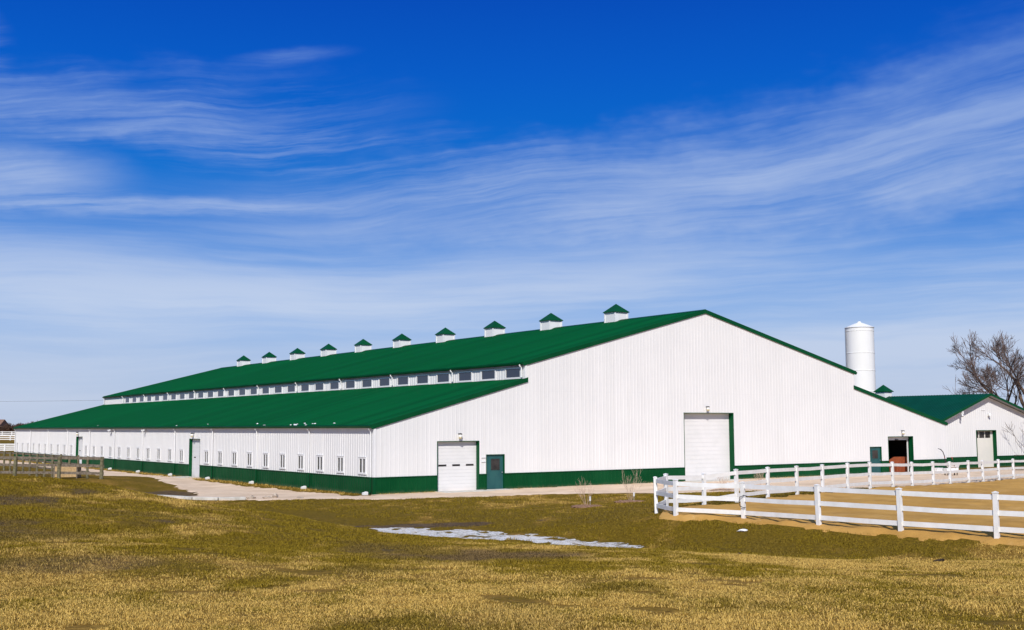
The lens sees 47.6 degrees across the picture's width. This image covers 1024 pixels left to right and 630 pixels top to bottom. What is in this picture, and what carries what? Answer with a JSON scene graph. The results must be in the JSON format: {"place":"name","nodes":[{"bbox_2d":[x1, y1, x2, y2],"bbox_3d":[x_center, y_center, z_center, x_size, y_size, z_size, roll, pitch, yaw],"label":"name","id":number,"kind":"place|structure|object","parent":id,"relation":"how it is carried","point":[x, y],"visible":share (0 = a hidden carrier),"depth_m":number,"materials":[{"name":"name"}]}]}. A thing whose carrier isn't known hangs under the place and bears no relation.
{"place":"outdoors","nodes":[
{"label":"outdoors","id":0,"kind":"place"},
{"bbox_2d":[0,432,1023,629],"bbox_3d":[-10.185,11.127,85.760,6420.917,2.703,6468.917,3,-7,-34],"label":"ground","id":1,"kind":"structure","parent":0,"point":[150,485],"depth_m":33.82,"materials":[{"name":"brown plant"}]},
{"bbox_2d":[0,419,7,431],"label":"house","id":2,"kind":"structure","parent":1,"relation":"on","point":[3,422],"depth_m":369.61,"materials":[{"name":"brown"}]},
{"bbox_2d":[0,444,13,450],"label":"field fence","id":3,"kind":"object","parent":1,"relation":"on","point":[9,448],"visible":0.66,"depth_m":199.97,"materials":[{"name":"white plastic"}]},
{"bbox_2d":[0,435,14,439],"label":"field fence","id":4,"kind":"object","parent":1,"relation":"on","point":[10,437],"visible":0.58,"depth_m":300.08,"materials":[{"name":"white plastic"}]},
{"bbox_2d":[1,423,24,434],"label":"hedge bush","id":5,"kind":"object","parent":1,"relation":"on","point":[7,428],"visible":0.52,"depth_m":357.56,"materials":[{"name":"brown plant"}]},
{"bbox_2d":[0,451,103,478],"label":"corral fence","id":6,"kind":"object","parent":1,"relation":"on","point":[59,465],"visible":0.85,"depth_m":78.75,"materials":[{"name":"grey wood"}]},
{"bbox_2d":[53,466,80,477],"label":"feed box","id":7,"kind":"object","parent":1,"relation":"on","point":[70,469],"visible":0.48,"depth_m":80.37,"materials":[{"name":"wood"}]},
{"bbox_2d":[8,460,818,494],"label":"weeds","id":8,"kind":"object","parent":1,"relation":"on","point":[271,485],"visible":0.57,"depth_m":81.30,"materials":[{"name":"brown plant"}]},
{"bbox_2d":[13,304,947,494],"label":"horse barn","id":9,"kind":"structure","parent":1,"relation":"on","point":[616,395],"depth_m":82.70,"materials":[{"name":"white metal"}]},
{"bbox_2d":[70,445,72,454],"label":"window","id":10,"kind":"structure","parent":9,"relation":"in","point":[71,446],"depth_m":121.94,"materials":[{"name":"white glass"}]},
{"bbox_2d":[78,437,82,463],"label":"side door","id":11,"kind":"structure","parent":9,"relation":"in","point":[80,438],"depth_m":119.98,"materials":[{"name":"paint"}]},
{"bbox_2d":[84,445,87,455],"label":"window","id":12,"kind":"structure","parent":9,"relation":"in","point":[86,447],"depth_m":117.23,"materials":[{"name":"white glass"}]},
{"bbox_2d":[100,446,103,456],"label":"window","id":13,"kind":"structure","parent":9,"relation":"in","point":[102,447],"depth_m":112.54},
{"bbox_2d":[108,446,111,456],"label":"window","id":14,"kind":"structure","parent":9,"relation":"in","point":[110,447],"depth_m":110.18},
{"bbox_2d":[117,447,120,457],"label":"window","id":15,"kind":"structure","parent":9,"relation":"in","point":[119,448],"depth_m":107.84,"materials":[{"name":"white glass"}]},
{"bbox_2d":[125,397,129,402],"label":"clerestory window","id":16,"kind":"structure","parent":9,"relation":"in","point":[127,399],"depth_m":142.63,"materials":[{"name":"blue glass"}]},
{"bbox_2d":[126,447,129,458],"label":"window","id":17,"kind":"structure","parent":9,"relation":"in","point":[128,448],"depth_m":105.49,"materials":[{"name":"white glass"}]},
{"bbox_2d":[136,447,139,458],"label":"window","id":18,"kind":"structure","parent":9,"relation":"in","point":[137,449],"depth_m":103.18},
{"bbox_2d":[139,396,143,402],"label":"clerestory window","id":19,"kind":"structure","parent":9,"relation":"in","point":[141,398],"depth_m":138.06,"materials":[{"name":"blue glass"}]},
{"bbox_2d":[146,448,149,459],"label":"window","id":20,"kind":"structure","parent":9,"relation":"in","point":[147,449],"depth_m":100.81,"materials":[{"name":"white glass"}]},
{"bbox_2d":[146,395,151,401],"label":"clerestory window","id":21,"kind":"structure","parent":9,"relation":"in","point":[149,398],"depth_m":135.56,"materials":[{"name":"blue glass"}]},
{"bbox_2d":[154,395,159,401],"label":"clerestory window","id":22,"kind":"structure","parent":9,"relation":"in","point":[156,397],"depth_m":133.23,"materials":[{"name":"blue glass"}]},
{"bbox_2d":[156,448,160,460],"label":"window","id":23,"kind":"structure","parent":9,"relation":"in","point":[158,449],"depth_m":98.43,"materials":[{"name":"white glass"}]},
{"bbox_2d":[162,394,167,400],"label":"clerestory window","id":24,"kind":"structure","parent":9,"relation":"in","point":[165,396],"depth_m":130.87,"materials":[{"name":"blue glass"}]},
{"bbox_2d":[167,449,171,460],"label":"window","id":25,"kind":"structure","parent":9,"relation":"in","point":[169,450],"depth_m":96.10,"materials":[{"name":"white glass"}]},
{"bbox_2d":[170,394,175,400],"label":"clerestory window","id":26,"kind":"structure","parent":9,"relation":"in","point":[173,397],"depth_m":128.62,"materials":[{"name":"blue glass"}]},
{"bbox_2d":[179,449,183,461],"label":"window","id":27,"kind":"structure","parent":9,"relation":"in","point":[181,452],"depth_m":93.71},
{"bbox_2d":[179,393,184,399],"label":"clerestory window","id":28,"kind":"structure","parent":9,"relation":"in","point":[181,395],"depth_m":126.20,"materials":[{"name":"blue glass"}]},
{"bbox_2d":[188,392,193,398],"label":"clerestory window","id":29,"kind":"structure","parent":9,"relation":"in","point":[191,394],"depth_m":123.88,"materials":[{"name":"blue glass"}]},
{"bbox_2d":[192,439,199,476],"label":"side door","id":30,"kind":"structure","parent":9,"relation":"in","point":[196,442],"depth_m":91.62,"materials":[{"name":"paint"}]},
{"bbox_2d":[197,391,203,398],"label":"clerestory window","id":31,"kind":"structure","parent":9,"relation":"in","point":[200,395],"depth_m":121.57,"materials":[{"name":"blue glass"}]},
{"bbox_2d":[204,450,208,463],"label":"window","id":32,"kind":"structure","parent":9,"relation":"in","point":[206,452],"depth_m":89.03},
{"bbox_2d":[207,391,213,397],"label":"clerestory window","id":33,"kind":"structure","parent":9,"relation":"in","point":[210,394],"depth_m":119.16,"materials":[{"name":"blue glass"}]},
{"bbox_2d":[217,451,222,464],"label":"window","id":34,"kind":"structure","parent":9,"relation":"in","point":[219,459],"depth_m":86.73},
{"bbox_2d":[217,390,223,397],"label":"clerestory window","id":35,"kind":"structure","parent":9,"relation":"in","point":[220,393],"depth_m":116.86,"materials":[{"name":"blue glass"}]},
{"bbox_2d":[227,389,234,396],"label":"clerestory window","id":36,"kind":"structure","parent":9,"relation":"in","point":[231,392],"depth_m":114.41,"materials":[{"name":"blue glass"}]},
{"bbox_2d":[231,451,236,465],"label":"window","id":37,"kind":"structure","parent":9,"relation":"in","point":[234,454],"depth_m":84.33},
{"bbox_2d":[238,388,245,395],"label":"clerestory window","id":38,"kind":"structure","parent":9,"relation":"in","point":[242,392],"depth_m":112.06,"materials":[{"name":"blue glass"}]},
{"bbox_2d":[246,452,251,466],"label":"window","id":39,"kind":"structure","parent":9,"relation":"in","point":[249,454],"depth_m":82.00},
{"bbox_2d":[249,387,257,395],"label":"clerestory window","id":40,"kind":"structure","parent":9,"relation":"in","point":[253,391],"depth_m":109.71,"materials":[{"name":"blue glass"}]},
{"bbox_2d":[262,453,268,467],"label":"window","id":41,"kind":"structure","parent":9,"relation":"in","point":[265,464],"depth_m":79.63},
{"bbox_2d":[261,386,269,394],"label":"clerestory window","id":42,"kind":"structure","parent":9,"relation":"in","point":[265,390],"depth_m":107.29,"materials":[{"name":"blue glass"}]},
{"bbox_2d":[274,385,282,393],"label":"clerestory window","id":43,"kind":"structure","parent":9,"relation":"in","point":[277,389],"depth_m":105.01,"materials":[{"name":"blue glass"}]},
{"bbox_2d":[279,453,285,468],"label":"window","id":44,"kind":"structure","parent":9,"relation":"in","point":[282,457],"depth_m":77.29,"materials":[{"name":"white"}]},
{"bbox_2d":[287,384,295,392],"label":"clerestory window","id":45,"kind":"structure","parent":9,"relation":"in","point":[290,388],"depth_m":102.65,"materials":[{"name":"blue glass"}]},
{"bbox_2d":[297,454,303,469],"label":"window","id":46,"kind":"structure","parent":9,"relation":"in","point":[300,457],"depth_m":74.95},
{"bbox_2d":[300,383,309,391],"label":"clerestory window","id":47,"kind":"structure","parent":9,"relation":"in","point":[303,387],"depth_m":100.29,"materials":[{"name":"blue glass"}]},
{"bbox_2d":[314,382,323,391],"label":"clerestory window","id":48,"kind":"structure","parent":9,"relation":"in","point":[317,386],"depth_m":98.00,"materials":[{"name":"blue glass"}]},
{"bbox_2d":[316,455,323,471],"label":"window","id":49,"kind":"structure","parent":9,"relation":"in","point":[319,458],"depth_m":72.59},
{"bbox_2d":[329,381,339,390],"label":"clerestory window","id":50,"kind":"structure","parent":9,"relation":"in","point":[332,386],"depth_m":95.63,"materials":[{"name":"blue glass"}]},
{"bbox_2d":[336,456,343,472],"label":"window","id":51,"kind":"structure","parent":9,"relation":"in","point":[340,459],"depth_m":70.22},
{"bbox_2d":[345,380,355,389],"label":"clerestory window","id":52,"kind":"structure","parent":9,"relation":"in","point":[351,384],"depth_m":93.28,"materials":[{"name":"blue glass"}]},
{"bbox_2d":[358,457,366,474],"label":"window","id":53,"kind":"structure","parent":9,"relation":"in","point":[362,461],"depth_m":67.88,"materials":[{"name":"white"}]},
{"bbox_2d":[361,378,371,388],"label":"clerestory window","id":54,"kind":"structure","parent":9,"relation":"in","point":[365,383],"depth_m":91.01,"materials":[{"name":"blue glass"}]},
{"bbox_2d":[378,377,390,387],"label":"clerestory window","id":55,"kind":"structure","parent":9,"relation":"in","point":[383,382],"depth_m":88.53,"materials":[{"name":"blue glass"}]},
{"bbox_2d":[396,376,408,385],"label":"clerestory window","id":56,"kind":"structure","parent":9,"relation":"in","point":[404,380],"depth_m":86.21,"materials":[{"name":"blue glass"}]},
{"bbox_2d":[416,374,428,384],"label":"clerestory window","id":57,"kind":"structure","parent":9,"relation":"in","point":[423,379],"depth_m":83.86,"materials":[{"name":"blue glass"}]},
{"bbox_2d":[436,372,449,383],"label":"clerestory window","id":58,"kind":"structure","parent":9,"relation":"in","point":[445,377],"depth_m":81.58,"materials":[{"name":"blue glass"}]},
{"bbox_2d":[438,441,475,490],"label":"garage door","id":59,"kind":"structure","parent":9,"relation":"in","point":[456,460],"depth_m":70.26,"materials":[{"name":"paint"}]},
{"bbox_2d":[457,371,472,382],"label":"clerestory window","id":60,"kind":"structure","parent":9,"relation":"in","point":[468,377],"depth_m":79.13,"materials":[{"name":"blue glass"}]},
{"bbox_2d":[480,369,495,380],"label":"clerestory window","id":61,"kind":"structure","parent":9,"relation":"in","point":[485,375],"depth_m":76.82,"materials":[{"name":"blue glass"}]},
{"bbox_2d":[487,455,502,488],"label":"walk door","id":62,"kind":"structure","parent":9,"relation":"in","point":[494,462],"depth_m":71.57,"materials":[{"name":"teal paint"}]},
{"bbox_2d":[504,367,520,379],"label":"clerestory window","id":63,"kind":"structure","parent":9,"relation":"in","point":[515,373],"depth_m":74.45,"materials":[{"name":"blue glass"}]},
{"bbox_2d":[684,413,729,480],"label":"overhead door","id":64,"kind":"structure","parent":9,"relation":"in","point":[706,434],"depth_m":82.34,"materials":[{"name":"paint"}]},
{"bbox_2d":[870,447,880,472],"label":"walk door","id":65,"kind":"structure","parent":9,"relation":"in","point":[874,451],"depth_m":92.10,"materials":[{"name":"teal paint"}]},
{"bbox_2d":[888,437,907,438],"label":"raised door","id":66,"kind":"structure","parent":9,"relation":"in","point":[888,437],"depth_m":94.41,"materials":[{"name":"paint"}]},
{"bbox_2d":[369,527,643,547],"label":"puddle","id":67,"kind":"object","parent":1,"relation":"on","point":[459,533],"visible":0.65,"depth_m":43.15,"materials":[{"name":"liquid"}]},
{"bbox_2d":[571,478,601,507],"bbox_3d":[3.445,8.322,54.539,1.522,1.539,1.561,3,-7,-34],"label":"bare shrub","id":68,"kind":"object","parent":1,"relation":"on","point":[585,505],"visible":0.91,"depth_m":54.29,"materials":[{"name":"beige plant"}]},
{"bbox_2d":[614,468,642,502],"bbox_3d":[5.874,8.464,57.659,1.519,1.818,1.802,-3,-6,25],"label":"bare shrub","id":69,"kind":"object","parent":1,"relation":"on","point":[627,501],"visible":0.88,"depth_m":57.56,"materials":[{"name":"beige plant"}]},
{"bbox_2d":[709,477,731,490],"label":"bare shrub","id":70,"kind":"object","parent":1,"relation":"on","point":[723,488],"visible":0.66,"depth_m":66.01,"materials":[{"name":"beige plant"}]},
{"bbox_2d":[659,478,1023,545],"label":"sand paddock","id":71,"kind":"structure","parent":1,"relation":"on","point":[1009,487],"depth_m":43.24,"materials":[{"name":"beige sand"}]},
{"bbox_2d":[653,459,1023,538],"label":"paddock fence","id":72,"kind":"object","parent":71,"relation":"on","point":[899,507],"visible":0.98,"depth_m":41.44,"materials":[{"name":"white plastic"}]},
{"bbox_2d":[845,321,875,392],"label":"silo","id":73,"kind":"object","parent":1,"relation":"on","point":[859,349],"visible":0.51,"depth_m":183.11,"materials":[{"name":"paint"}]},
{"bbox_2d":[944,457,958,467],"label":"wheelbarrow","id":74,"kind":"object","parent":1,"relation":"on","point":[954,466],"visible":0.53,"depth_m":95.53,"materials":[{"name":"white metal"}]},
{"bbox_2d":[944,370,1003,394],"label":"bare tree","id":75,"kind":"object","parent":1,"relation":"on","point":[976,384],"visible":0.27,"depth_m":150.43,"materials":[{"name":"brown plant"}]},
{"bbox_2d":[947,329,1023,407],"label":"bare tree","id":76,"kind":"object","parent":1,"relation":"on","point":[988,379],"visible":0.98,"depth_m":150.08,"materials":[{"name":"brown plant"}]},
{"bbox_2d":[1004,421,1023,455],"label":"bare sapling","id":77,"kind":"object","parent":1,"relation":"on","point":[1013,434],"visible":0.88,"depth_m":105.72,"materials":[{"name":"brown plant"}]},
{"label":"utility pole","id":78,"kind":"object","parent":1,"relation":"on","visible":0},
{"bbox_2d":[2,396,1014,401],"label":"power line","id":79,"kind":"object","parent":78,"relation":"attached to","point":[93,400],"visible":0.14,"depth_m":250.25,"materials":[{"name":"black metal"}]},
{"bbox_2d":[0,460,1023,500],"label":"gravel road","id":80,"kind":"structure","parent":0,"point":[208,489],"depth_m":71.99,"materials":[{"name":"beige gravel"}]},
{"bbox_2d":[174,476,199,477],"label":"concrete apron","id":81,"kind":"object","parent":80,"relation":"on","point":[185,477],"visible":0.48,"depth_m":89.91,"materials":[{"name":"beige concrete"}]},
{"bbox_2d":[161,495,245,499],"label":"kerb","id":82,"kind":"structure","parent":80,"relation":"on","point":[210,498],"depth_m":62.06,"materials":[{"name":"concrete"}]},
{"bbox_2d":[436,490,494,492],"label":"concrete apron","id":83,"kind":"object","parent":80,"relation":"on","point":[463,491],"visible":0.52,"depth_m":68.83,"materials":[{"name":"grey concrete"}]},
{"bbox_2d":[685,479,747,481],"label":"concrete apron","id":84,"kind":"object","parent":80,"relation":"on","point":[715,480],"visible":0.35,"depth_m":80.87,"materials":[{"name":"grey concrete"}]},
{"bbox_2d":[889,457,906,471],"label":"wooden bin","id":85,"kind":"object","parent":80,"relation":"on","point":[900,460],"visible":0.62,"depth_m":95.42,"materials":[{"name":"orange wood"}]},
{"bbox_2d":[873,385,1023,467],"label":"barn","id":86,"kind":"structure","parent":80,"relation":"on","point":[975,429],"depth_m":105.38,"materials":[{"name":"white metal"}]},
{"bbox_2d":[977,431,993,466],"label":"door","id":87,"kind":"structure","parent":86,"relation":"in","point":[984,438],"depth_m":105.16,"materials":[{"name":"beige paint"}]},
{"bbox_2d":[943,468,958,475],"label":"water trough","id":88,"kind":"object","parent":80,"relation":"on","point":[946,469],"visible":0.38,"depth_m":88.13,"materials":[{"name":"metal"}]},
{"bbox_2d":[0,0,1023,425],"label":"sky","id":89,"kind":"structure","parent":0,"point":[188,187],"materials":[{"name":"blue"}]}
]}

